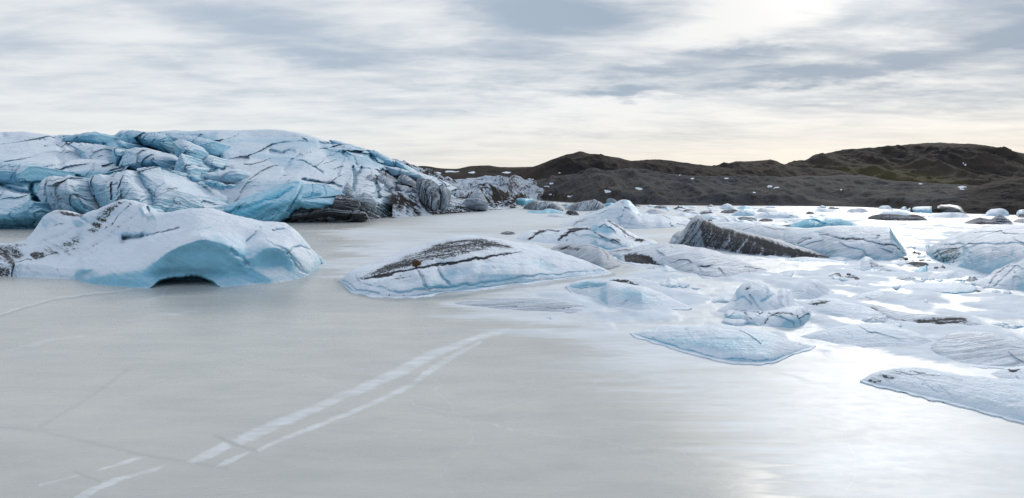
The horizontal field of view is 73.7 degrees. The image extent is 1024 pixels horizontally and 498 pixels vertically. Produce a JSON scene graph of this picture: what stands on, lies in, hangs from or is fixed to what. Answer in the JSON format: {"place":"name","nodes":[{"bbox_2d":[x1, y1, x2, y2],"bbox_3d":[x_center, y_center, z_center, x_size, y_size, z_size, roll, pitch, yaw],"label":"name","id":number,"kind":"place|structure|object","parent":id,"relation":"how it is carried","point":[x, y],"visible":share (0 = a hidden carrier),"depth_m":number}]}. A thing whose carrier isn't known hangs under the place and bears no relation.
{"place":"outdoors","nodes":[
{"label":"outdoors","id":0,"kind":"place"},
{"bbox_2d":[0,129,509,228],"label":"glacier","id":1,"kind":"object","parent":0,"point":[41,175],"visible":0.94,"depth_m":259.67},
{"bbox_2d":[392,159,545,217],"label":"moraine","id":2,"kind":"structure","parent":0,"point":[494,189],"depth_m":372.88},
{"bbox_2d":[426,197,515,214],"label":"rubble","id":3,"kind":"object","parent":2,"relation":"on","point":[510,201],"visible":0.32,"depth_m":302.20},
{"bbox_2d":[418,165,529,179],"bbox_3d":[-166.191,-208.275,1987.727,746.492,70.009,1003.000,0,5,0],"label":"hills","id":4,"kind":"structure","parent":0,"point":[471,172],"depth_m":1829.73},
{"bbox_2d":[0,201,1023,497],"bbox_3d":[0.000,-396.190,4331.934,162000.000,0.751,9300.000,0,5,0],"label":"frozen lake","id":5,"kind":"structure","parent":0,"point":[322,381],"depth_m":39.60},
{"bbox_2d":[0,199,323,287],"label":"iceberg","id":6,"kind":"object","parent":5,"relation":"on","point":[128,243],"visible":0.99,"depth_m":89.19},
{"bbox_2d":[223,180,377,221],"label":"iceberg","id":7,"kind":"object","parent":5,"relation":"on","point":[316,202],"visible":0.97,"depth_m":216.24},
{"bbox_2d":[340,235,611,298],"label":"iceberg","id":8,"kind":"object","parent":5,"relation":"on","point":[462,263],"visible":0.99,"depth_m":82.83},
{"bbox_2d":[412,260,420,266],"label":"boulder","id":9,"kind":"object","parent":8,"relation":"on","point":[416,263],"visible":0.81,"depth_m":79.51},
{"bbox_2d":[501,231,514,234],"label":"ice floe","id":10,"kind":"object","parent":5,"relation":"on","point":[507,233],"visible":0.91,"depth_m":166.23},
{"bbox_2d":[455,298,587,312],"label":"ice floe","id":11,"kind":"object","parent":5,"relation":"on","point":[544,304],"visible":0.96,"depth_m":67.05},
{"bbox_2d":[516,198,532,204],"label":"iceberg","id":12,"kind":"object","parent":5,"relation":"on","point":[522,201],"visible":0.8,"depth_m":409.37},
{"bbox_2d":[523,201,562,210],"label":"iceberg","id":13,"kind":"object","parent":5,"relation":"on","point":[536,205],"visible":0.9,"depth_m":324.75},
{"bbox_2d":[527,209,562,213],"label":"ice floe","id":14,"kind":"object","parent":5,"relation":"on","point":[545,211],"visible":0.96,"depth_m":289.40},
{"bbox_2d":[547,214,568,216],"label":"ice floe","id":15,"kind":"object","parent":5,"relation":"on","point":[553,215],"visible":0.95,"depth_m":254.59},
{"bbox_2d":[566,210,578,214],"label":"ice floe","id":16,"kind":"object","parent":5,"relation":"on","point":[570,212],"visible":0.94,"depth_m":270.33},
{"bbox_2d":[565,199,604,210],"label":"iceberg","id":17,"kind":"object","parent":5,"relation":"on","point":[593,205],"visible":0.86,"depth_m":317.56},
{"bbox_2d":[551,243,619,269],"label":"iceberg","id":18,"kind":"object","parent":5,"relation":"on","point":[600,257],"visible":0.7,"depth_m":104.01},
{"bbox_2d":[517,219,656,249],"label":"iceberg","id":19,"kind":"object","parent":5,"relation":"on","point":[606,234],"visible":0.85,"depth_m":134.85},
{"bbox_2d":[606,198,616,202],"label":"iceberg","id":20,"kind":"object","parent":5,"relation":"on","point":[609,200],"visible":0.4,"depth_m":373.20},
{"bbox_2d":[560,199,689,228],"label":"iceberg","id":21,"kind":"object","parent":5,"relation":"on","point":[623,213],"visible":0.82,"depth_m":195.33},
{"bbox_2d":[567,279,691,310],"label":"ice floe","id":22,"kind":"object","parent":5,"relation":"on","point":[616,295],"visible":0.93,"depth_m":68.77},
{"bbox_2d":[603,277,660,285],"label":"ice floe","id":23,"kind":"object","parent":5,"relation":"on","point":[638,281],"visible":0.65,"depth_m":83.63},
{"bbox_2d":[646,209,665,213],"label":"ice floe","id":24,"kind":"object","parent":5,"relation":"on","point":[653,211],"visible":0.88,"depth_m":285.64},
{"bbox_2d":[643,265,675,271],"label":"ice floe","id":25,"kind":"object","parent":5,"relation":"on","point":[665,268],"visible":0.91,"depth_m":95.76},
{"bbox_2d":[654,205,665,208],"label":"ice floe","id":26,"kind":"object","parent":5,"relation":"on","point":[660,207],"visible":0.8,"depth_m":349.57},
{"bbox_2d":[659,278,690,287],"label":"ice floe","id":27,"kind":"object","parent":5,"relation":"on","point":[671,283],"visible":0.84,"depth_m":81.05},
{"bbox_2d":[677,212,691,215],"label":"ice floe","id":28,"kind":"object","parent":5,"relation":"on","point":[684,214],"visible":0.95,"depth_m":264.57},
{"bbox_2d":[608,243,766,278],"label":"iceberg","id":29,"kind":"object","parent":5,"relation":"on","point":[704,263],"visible":0.92,"depth_m":100.18},
{"bbox_2d":[701,213,718,219],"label":"iceberg","id":30,"kind":"object","parent":5,"relation":"on","point":[709,216],"visible":0.68,"depth_m":238.66},
{"bbox_2d":[711,297,731,302],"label":"ice floe","id":31,"kind":"object","parent":5,"relation":"on","point":[723,300],"visible":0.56,"depth_m":70.13},
{"bbox_2d":[630,324,815,365],"bbox_3d":[15.436,6.688,52.120,9.593,1.459,12.454,-4,7,-39],"label":"ice floe","id":32,"kind":"object","parent":5,"relation":"on","point":[733,345],"visible":0.99,"depth_m":49.28},
{"bbox_2d":[712,218,734,222],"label":"iceberg","id":33,"kind":"object","parent":5,"relation":"on","point":[725,220],"visible":0.2,"depth_m":198.57},
{"bbox_2d":[720,203,734,208],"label":"iceberg","id":34,"kind":"object","parent":5,"relation":"on","point":[727,206],"visible":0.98,"depth_m":336.99},
{"bbox_2d":[720,209,737,212],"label":"ice floe","id":35,"kind":"object","parent":5,"relation":"on","point":[730,211],"visible":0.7,"depth_m":291.90},
{"bbox_2d":[721,318,747,325],"bbox_3d":[19.193,6.395,59.268,2.169,0.654,2.662,4,7,35],"label":"ice floe","id":36,"kind":"object","parent":5,"relation":"on","point":[736,322],"visible":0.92,"depth_m":58.70},
{"bbox_2d":[731,209,755,215],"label":"iceberg","id":37,"kind":"object","parent":5,"relation":"on","point":[745,212],"visible":0.88,"depth_m":264.23},
{"bbox_2d":[737,206,752,208],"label":"ice floe","id":38,"kind":"object","parent":5,"relation":"on","point":[744,207],"visible":0.87,"depth_m":338.66},
{"bbox_2d":[738,220,753,222],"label":"iceberg","id":39,"kind":"object","parent":5,"relation":"on","point":[744,221],"visible":0.26,"depth_m":201.96},
{"bbox_2d":[737,217,756,220],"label":"ice floe","id":40,"kind":"object","parent":5,"relation":"on","point":[747,218],"visible":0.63,"depth_m":228.64},
{"bbox_2d":[669,215,829,258],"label":"iceberg","id":41,"kind":"object","parent":5,"relation":"on","point":[700,231],"visible":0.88,"depth_m":124.30},
{"bbox_2d":[718,280,810,327],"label":"iceberg","id":42,"kind":"object","parent":5,"relation":"on","point":[753,302],"visible":0.99,"depth_m":62.47},
{"bbox_2d":[759,218,772,221],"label":"ice floe","id":43,"kind":"object","parent":5,"relation":"on","point":[765,220],"visible":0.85,"depth_m":224.45},
{"bbox_2d":[757,208,776,211],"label":"ice floe","id":44,"kind":"object","parent":5,"relation":"on","point":[764,210],"visible":0.9,"depth_m":303.61},
{"bbox_2d":[754,212,797,217],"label":"iceberg","id":45,"kind":"object","parent":5,"relation":"on","point":[776,215],"visible":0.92,"depth_m":246.11},
{"bbox_2d":[778,270,797,276],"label":"ice floe","id":46,"kind":"object","parent":5,"relation":"on","point":[789,273],"visible":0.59,"depth_m":91.14},
{"bbox_2d":[713,222,906,260],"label":"iceberg","id":47,"kind":"object","parent":5,"relation":"on","point":[874,243],"visible":0.86,"depth_m":116.61},
{"bbox_2d":[789,279,833,299],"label":"ice floe","id":48,"kind":"object","parent":5,"relation":"on","point":[810,288],"visible":0.66,"depth_m":73.36},
{"bbox_2d":[785,257,844,262],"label":"ice floe","id":49,"kind":"object","parent":5,"relation":"on","point":[806,259],"visible":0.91,"depth_m":107.73},
{"bbox_2d":[789,217,857,227],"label":"iceberg","id":50,"kind":"object","parent":5,"relation":"on","point":[819,222],"visible":0.67,"depth_m":175.53},
{"bbox_2d":[815,208,838,211],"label":"ice floe","id":51,"kind":"object","parent":5,"relation":"on","point":[823,210],"visible":0.94,"depth_m":303.52},
{"bbox_2d":[830,276,848,280],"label":"ice floe","id":52,"kind":"object","parent":5,"relation":"on","point":[841,278],"visible":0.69,"depth_m":85.10},
{"bbox_2d":[830,256,852,260],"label":"ice floe","id":53,"kind":"object","parent":5,"relation":"on","point":[838,258],"visible":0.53,"depth_m":108.58},
{"bbox_2d":[805,298,882,319],"bbox_3d":[31.055,5.572,65.445,6.821,1.134,9.957,0,5,0],"label":"ice floe","id":54,"kind":"object","parent":5,"relation":"on","point":[835,307],"visible":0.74,"depth_m":63.65},
{"bbox_2d":[830,273,858,279],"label":"ice floe","id":55,"kind":"object","parent":5,"relation":"on","point":[848,276],"visible":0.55,"depth_m":87.29},
{"bbox_2d":[846,208,867,212],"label":"ice floe","id":56,"kind":"object","parent":5,"relation":"on","point":[862,210],"visible":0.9,"depth_m":296.67},
{"bbox_2d":[801,323,933,347],"bbox_3d":[28.223,6.738,53.202,9.035,1.108,7.037,-3,6,-26],"label":"ice floe","id":57,"kind":"object","parent":5,"relation":"on","point":[863,335],"visible":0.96,"depth_m":52.18},
{"bbox_2d":[860,315,891,322],"bbox_3d":[32.523,6.268,60.666,3.718,0.644,2.111,-5,7,-40],"label":"ice floe","id":58,"kind":"object","parent":5,"relation":"on","point":[876,319],"visible":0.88,"depth_m":59.95},
{"bbox_2d":[844,256,908,271],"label":"ice floe","id":59,"kind":"object","parent":5,"relation":"on","point":[866,263],"visible":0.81,"depth_m":96.14},
{"bbox_2d":[851,290,911,300],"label":"ice floe","id":60,"kind":"object","parent":5,"relation":"on","point":[869,296],"visible":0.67,"depth_m":72.65},
{"bbox_2d":[878,205,891,209],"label":"ice floe","id":61,"kind":"object","parent":5,"relation":"on","point":[886,207],"visible":0.94,"depth_m":334.40},
{"bbox_2d":[882,261,907,266],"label":"ice floe","id":62,"kind":"object","parent":5,"relation":"on","point":[900,263],"visible":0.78,"depth_m":103.59},
{"bbox_2d":[880,210,910,214],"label":"iceberg","id":63,"kind":"object","parent":5,"relation":"on","point":[895,212],"visible":0.68,"depth_m":264.73},
{"bbox_2d":[889,323,901,326],"bbox_3d":[32.709,6.554,57.973,3.015,0.579,1.323,-3,6,-29],"label":"ice floe","id":64,"kind":"object","parent":5,"relation":"on","point":[896,324],"visible":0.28,"depth_m":57.45},
{"bbox_2d":[868,214,927,220],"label":"iceberg","id":65,"kind":"object","parent":5,"relation":"on","point":[893,217],"visible":0.96,"depth_m":232.04},
{"bbox_2d":[892,284,906,290],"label":"ice floe","id":66,"kind":"object","parent":5,"relation":"on","point":[897,287],"visible":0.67,"depth_m":78.89},
{"bbox_2d":[896,274,915,280],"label":"ice floe","id":67,"kind":"object","parent":5,"relation":"on","point":[905,277],"visible":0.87,"depth_m":86.58},
{"bbox_2d":[907,262,928,266],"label":"ice floe","id":68,"kind":"object","parent":5,"relation":"on","point":[917,264],"visible":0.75,"depth_m":100.50},
{"bbox_2d":[907,206,931,212],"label":"iceberg","id":69,"kind":"object","parent":5,"relation":"on","point":[925,209],"visible":0.88,"depth_m":293.38},
{"bbox_2d":[911,244,929,249],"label":"ice floe","id":70,"kind":"object","parent":5,"relation":"on","point":[920,247],"visible":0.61,"depth_m":126.45},
{"bbox_2d":[914,265,926,271],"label":"ice floe","id":71,"kind":"object","parent":5,"relation":"on","point":[923,269],"visible":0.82,"depth_m":93.88},
{"bbox_2d":[866,304,985,324],"bbox_3d":[35.995,6.100,61.574,6.455,0.808,10.814,-4,6,-33],"label":"ice floe","id":72,"kind":"object","parent":5,"relation":"on","point":[918,317],"visible":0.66,"depth_m":59.72},
{"bbox_2d":[921,277,934,280],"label":"ice floe","id":73,"kind":"object","parent":5,"relation":"on","point":[925,278],"visible":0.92,"depth_m":86.21},
{"bbox_2d":[901,282,977,293],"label":"ice floe","id":74,"kind":"object","parent":5,"relation":"on","point":[953,288],"visible":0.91,"depth_m":77.83},
{"bbox_2d":[860,367,1023,424],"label":"ice floe","id":75,"kind":"object","parent":5,"relation":"on","point":[1002,398],"visible":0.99,"depth_m":38.46},
{"bbox_2d":[929,270,965,278],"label":"ice floe","id":76,"kind":"object","parent":5,"relation":"on","point":[948,274],"visible":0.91,"depth_m":88.95},
{"bbox_2d":[928,212,969,217],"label":"ice floe","id":77,"kind":"object","parent":5,"relation":"on","point":[951,215],"visible":0.93,"depth_m":251.34},
{"bbox_2d":[937,204,965,213],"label":"iceberg","id":78,"kind":"object","parent":5,"relation":"on","point":[949,208],"visible":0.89,"depth_m":285.35},
{"bbox_2d":[966,276,977,281],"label":"ice floe","id":79,"kind":"object","parent":5,"relation":"on","point":[974,278],"visible":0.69,"depth_m":85.82},
{"bbox_2d":[926,225,1023,273],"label":"iceberg","id":80,"kind":"object","parent":5,"relation":"on","point":[988,250],"visible":0.88,"depth_m":95.98},
{"bbox_2d":[930,331,1023,368],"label":"ice floe","id":81,"kind":"object","parent":5,"relation":"on","point":[984,350],"visible":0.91,"depth_m":47.26},
{"bbox_2d":[964,215,1012,223],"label":"iceberg","id":82,"kind":"object","parent":5,"relation":"on","point":[999,219],"visible":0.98,"depth_m":210.22},
{"bbox_2d":[967,258,1023,290],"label":"iceberg","id":83,"kind":"object","parent":5,"relation":"on","point":[1009,276],"visible":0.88,"depth_m":80.86},
{"bbox_2d":[986,208,1008,215],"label":"iceberg","id":84,"kind":"object","parent":5,"relation":"on","point":[998,211],"visible":0.94,"depth_m":264.48},
{"bbox_2d":[992,322,1008,327],"bbox_3d":[41.892,6.504,58.583,2.338,0.565,1.305,-4,7,-35],"label":"ice floe","id":85,"kind":"object","parent":5,"relation":"on","point":[1002,324],"visible":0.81,"depth_m":58.28},
{"bbox_2d":[991,366,1023,379],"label":"ice floe","id":86,"kind":"object","parent":5,"relation":"on","point":[1014,373],"visible":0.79,"depth_m":42.53},
{"bbox_2d":[999,325,1023,328],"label":"ice floe","id":87,"kind":"object","parent":5,"relation":"on","point":[1012,326],"visible":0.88,"depth_m":57.48},
{"bbox_2d":[1014,219,1023,222],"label":"ice floe","id":88,"kind":"object","parent":5,"relation":"on","point":[1019,220],"visible":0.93,"depth_m":218.61},
{"bbox_2d":[1016,209,1023,215],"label":"iceberg","id":89,"kind":"object","parent":5,"relation":"on","point":[1019,212],"visible":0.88,"depth_m":264.23},
{"bbox_2d":[0,0,1023,168],"label":"sky","id":90,"kind":"structure","parent":0,"point":[447,84]},
{"bbox_2d":[503,151,757,180],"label":"hills","id":91,"kind":"structure","parent":0,"point":[573,163],"depth_m":825.61},
{"bbox_2d":[536,168,976,208],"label":"moraine","id":92,"kind":"structure","parent":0,"point":[634,186],"depth_m":434.50},
{"bbox_2d":[713,159,864,176],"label":"hills","id":93,"kind":"structure","parent":0,"point":[769,167],"depth_m":892.11},
{"bbox_2d":[785,142,1023,185],"bbox_3d":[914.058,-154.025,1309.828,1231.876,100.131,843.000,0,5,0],"label":"hills","id":94,"kind":"structure","parent":0,"point":[961,164],"depth_m":1084.98},
{"bbox_2d":[910,177,1023,214],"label":"moraine","id":95,"kind":"structure","parent":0,"point":[1007,195],"depth_m":307.23}
]}

